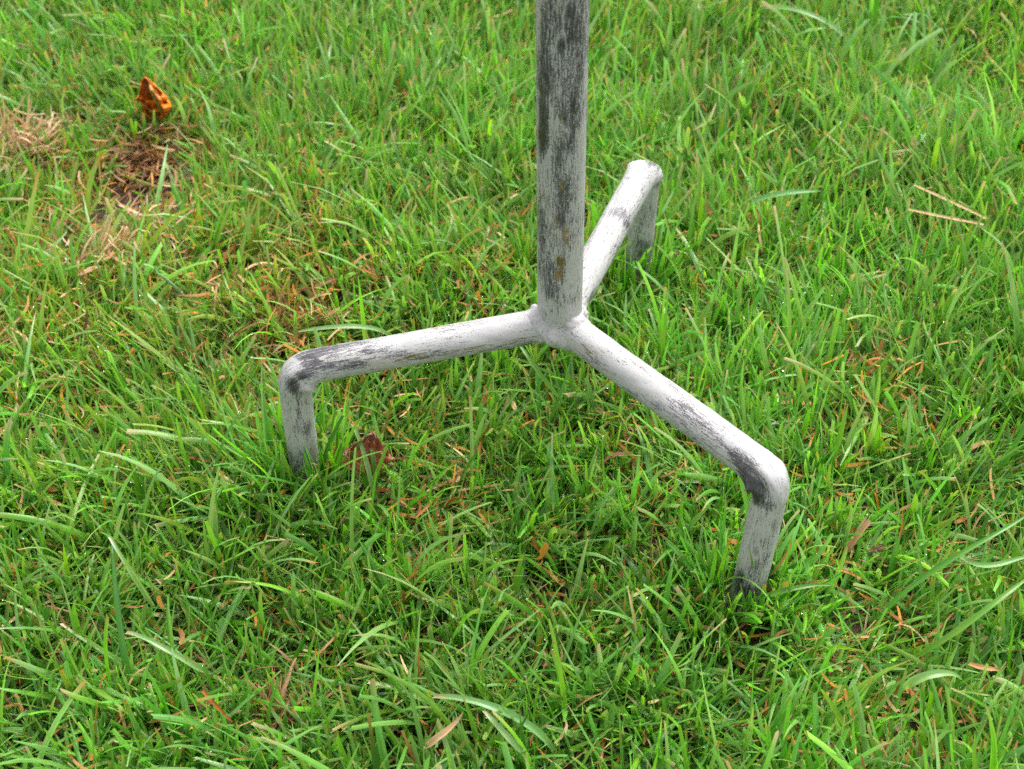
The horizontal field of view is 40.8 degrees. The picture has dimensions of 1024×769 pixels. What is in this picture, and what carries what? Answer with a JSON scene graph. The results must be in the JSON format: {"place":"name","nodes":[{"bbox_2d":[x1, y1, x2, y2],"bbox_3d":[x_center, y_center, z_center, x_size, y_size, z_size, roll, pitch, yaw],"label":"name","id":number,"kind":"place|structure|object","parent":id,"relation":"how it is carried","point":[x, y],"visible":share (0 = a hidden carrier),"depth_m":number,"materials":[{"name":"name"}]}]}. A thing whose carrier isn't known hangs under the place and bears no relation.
{"place":"outdoors","nodes":[
{"label":"outdoors","id":0,"kind":"place"},
{"bbox_2d":[0,0,1023,768],"bbox_3d":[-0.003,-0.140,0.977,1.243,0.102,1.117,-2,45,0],"label":"lawn grass","id":1,"kind":"structure","parent":0,"point":[360,34],"depth_m":0.85,"materials":[{"name":"green plant"}]},
{"bbox_2d":[0,94,86,177],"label":"dead tuft","id":2,"kind":"object","parent":1,"relation":"on","point":[25,140],"visible":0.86,"depth_m":1.06,"materials":[{"name":"beige plant"}]},
{"bbox_2d":[80,209,137,275],"bbox_3d":[-0.286,-0.106,0.974,0.046,0.049,0.054,-10,46,-8],"label":"dead tuft","id":3,"kind":"object","parent":1,"relation":"on","point":[103,234],"visible":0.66,"depth_m":0.97,"materials":[{"name":"beige plant"}]},
{"bbox_2d":[112,545,127,688],"bbox_3d":[-0.205,0.121,0.723,0.010,0.048,0.059,-2,45,0],"label":"grass blade","id":4,"kind":"object","parent":1,"relation":"on","point":[119,610],"depth_m":0.71,"materials":[{"name":"green plant"}]},
{"bbox_2d":[108,537,154,606],"bbox_3d":[-0.206,0.102,0.739,0.025,0.042,0.005,29,53,27],"label":"grass blade","id":5,"kind":"object","parent":1,"relation":"on","point":[138,583],"depth_m":0.73,"materials":[{"name":"green plant"}]},
{"bbox_2d":[80,113,208,213],"bbox_3d":[-0.282,-0.173,1.058,0.114,0.042,0.114,-2,45,0],"label":"dead tuft","id":6,"kind":"object","parent":1,"relation":"on","point":[142,157],"visible":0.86,"depth_m":1.07,"materials":[{"name":"brown plant"}]},
{"bbox_2d":[105,189,196,247],"bbox_3d":[-0.265,-0.121,1.002,0.068,0.033,0.083,-15,47,-13],"label":"dead tuft","id":7,"kind":"object","parent":1,"relation":"on","point":[173,201],"visible":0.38,"depth_m":1.00,"materials":[{"name":"brown plant"}]},
{"bbox_2d":[136,77,171,130],"bbox_3d":[-0.279,-0.221,1.084,0.034,0.045,0.028,16,48,17],"label":"fallen leaf","id":8,"kind":"object","parent":1,"relation":"on","point":[145,97],"visible":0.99,"depth_m":1.08,"materials":[{"name":"orange plant"}]},
{"bbox_2d":[124,631,210,673],"bbox_3d":[-0.178,0.140,0.707,0.044,0.031,0.009,7,46,8],"label":"grass blade","id":9,"kind":"object","parent":1,"relation":"on","point":[182,658],"depth_m":0.70,"materials":[{"name":"green plant"}]},
{"bbox_2d":[202,689,231,721],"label":"dead grass blade","id":10,"kind":"object","parent":1,"relation":"on","point":[217,706],"visible":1,"depth_m":0.68,"materials":[{"name":"orange plant"}]},
{"bbox_2d":[213,268,337,363],"bbox_3d":[-0.158,-0.046,0.905,0.082,0.048,0.085,16,48,17],"label":"dead tuft","id":11,"kind":"object","parent":1,"relation":"on","point":[281,309],"visible":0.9,"depth_m":0.91,"materials":[{"name":"brown plant"}]},
{"bbox_2d":[237,643,326,743],"bbox_3d":[-0.117,0.165,0.703,0.048,0.030,0.053,18,48,19],"label":"dead tuft","id":12,"kind":"object","parent":1,"relation":"on","point":[282,691],"visible":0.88,"depth_m":0.71,"materials":[{"name":"brown plant"}]},
{"bbox_2d":[296,324,390,335],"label":"grass blade","id":13,"kind":"object","parent":1,"relation":"on","point":[353,326],"depth_m":0.86,"materials":[{"name":"green plant"}]},
{"bbox_2d":[342,438,361,481],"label":"grass blade","id":14,"kind":"object","parent":1,"relation":"on","point":[351,457],"depth_m":0.80,"materials":[{"name":"green plant"}]},
{"bbox_2d":[350,423,377,499],"bbox_3d":[-0.085,0.044,0.797,0.003,0.039,0.029,-19,48,-16],"label":"grass blade","id":15,"kind":"object","parent":1,"relation":"on","point":[367,466],"depth_m":0.80,"materials":[{"name":"green plant"}]},
{"bbox_2d":[342,432,394,491],"bbox_3d":[-0.084,0.045,0.800,0.029,0.034,0.020,-29,51,-24],"label":"fallen leaf","id":16,"kind":"object","parent":1,"relation":"on","point":[369,444],"visible":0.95,"depth_m":0.80,"materials":[{"name":"brown plant"}]},
{"bbox_2d":[370,449,376,481],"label":"grass blade","id":17,"kind":"object","parent":1,"relation":"on","point":[373,460],"depth_m":0.80,"materials":[{"name":"green plant"}]},
{"bbox_2d":[367,441,388,494],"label":"grass blade","id":18,"kind":"object","parent":1,"relation":"on","point":[379,465],"depth_m":0.79,"materials":[{"name":"green plant"}]},
{"bbox_2d":[424,710,463,748],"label":"dead grass blade","id":19,"kind":"object","parent":1,"relation":"on","point":[436,738],"visible":1,"depth_m":0.66,"materials":[{"name":"beige plant"}]},
{"bbox_2d":[432,694,556,752],"bbox_3d":[-0.009,0.166,0.676,0.063,0.032,0.004,9,46,11],"label":"grass blade","id":20,"kind":"object","parent":1,"relation":"on","point":[537,731],"depth_m":0.67,"materials":[{"name":"green plant"}]},
{"bbox_2d":[483,710,523,752],"bbox_3d":[-0.005,0.172,0.670,0.025,0.024,0.006,19,49,19],"label":"grass blade","id":21,"kind":"object","parent":1,"relation":"on","point":[513,742],"depth_m":0.67,"materials":[{"name":"green plant"}]},
{"bbox_2d":[0,0,1023,768],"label":"dead grass thatch","id":22,"kind":"object","parent":1,"relation":"on","point":[480,446],"visible":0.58,"depth_m":0.87,"materials":[{"name":"plant"}]},
{"bbox_2d":[278,0,789,611],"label":"tripod stand","id":23,"kind":"object","parent":1,"relation":"on","point":[572,268],"visible":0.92,"depth_m":0.74,"materials":[{"name":"white paint"}]},
{"bbox_2d":[519,346,566,407],"bbox_3d":[0.018,-0.001,0.833,0.030,0.046,0.012,8,46,10],"label":"grass blade","id":24,"kind":"object","parent":1,"relation":"on","point":[542,376],"depth_m":0.82,"materials":[{"name":"green plant"}]},
{"bbox_2d":[537,542,548,558],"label":"dead grass blade","id":25,"kind":"object","parent":1,"relation":"on","point":[544,549],"visible":1,"depth_m":0.74,"materials":[{"name":"orange plant"}]},
{"bbox_2d":[627,586,636,631],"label":"dead grass blade","id":26,"kind":"object","parent":1,"relation":"on","point":[633,615],"visible":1,"depth_m":0.71,"materials":[{"name":"beige plant"}]},
{"bbox_2d":[751,190,821,202],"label":"grass blade","id":27,"kind":"object","parent":1,"relation":"on","point":[774,194],"depth_m":0.95,"materials":[{"name":"green plant"}]},
{"bbox_2d":[753,584,831,600],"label":"grass blade","id":28,"kind":"object","parent":1,"relation":"on","point":[781,591],"depth_m":0.72,"materials":[{"name":"green plant"}]},
{"bbox_2d":[760,6,851,44],"bbox_3d":[0.238,-0.293,1.123,0.084,0.030,0.013,18,48,18],"label":"grass blade","id":29,"kind":"object","parent":1,"relation":"on","point":[816,16],"depth_m":1.11,"materials":[{"name":"green plant"}]},
{"bbox_2d":[847,518,870,551],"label":"dead grass blade","id":30,"kind":"object","parent":1,"relation":"on","point":[853,541],"visible":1,"depth_m":0.75,"materials":[{"name":"brown plant"}]},
{"bbox_2d":[902,669,961,692],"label":"grass blade","id":31,"kind":"object","parent":1,"relation":"on","point":[912,681],"depth_m":0.68,"materials":[{"name":"green plant"}]},
{"bbox_2d":[906,208,983,224],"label":"straw stalk","id":32,"kind":"object","parent":1,"relation":"on","point":[942,216],"visible":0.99,"depth_m":0.93,"materials":[{"name":"beige plant"}]},
{"bbox_2d":[913,185,986,218],"bbox_3d":[0.300,-0.126,0.945,0.057,0.004,0.005,33,55,30],"label":"straw stalk","id":33,"kind":"object","parent":1,"relation":"on","point":[951,201],"visible":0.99,"depth_m":0.94,"materials":[{"name":"beige plant"}]},
{"bbox_2d":[877,516,1023,618],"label":"grass blade","id":34,"kind":"object","parent":1,"relation":"on","point":[924,576],"depth_m":0.73,"materials":[{"name":"green plant"}]},
{"bbox_2d":[913,579,1023,657],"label":"grass blade","id":35,"kind":"object","parent":1,"relation":"on","point":[964,625],"depth_m":0.70,"materials":[{"name":"green plant"}]},
{"bbox_2d":[968,662,998,670],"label":"dead grass blade","id":36,"kind":"object","parent":1,"relation":"on","point":[980,666],"visible":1,"depth_m":0.69,"materials":[{"name":"beige plant"}]},
{"bbox_2d":[960,555,1023,567],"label":"grass blade","id":37,"kind":"object","parent":1,"relation":"on","point":[993,564],"depth_m":0.73,"materials":[{"name":"green plant"}]}
]}

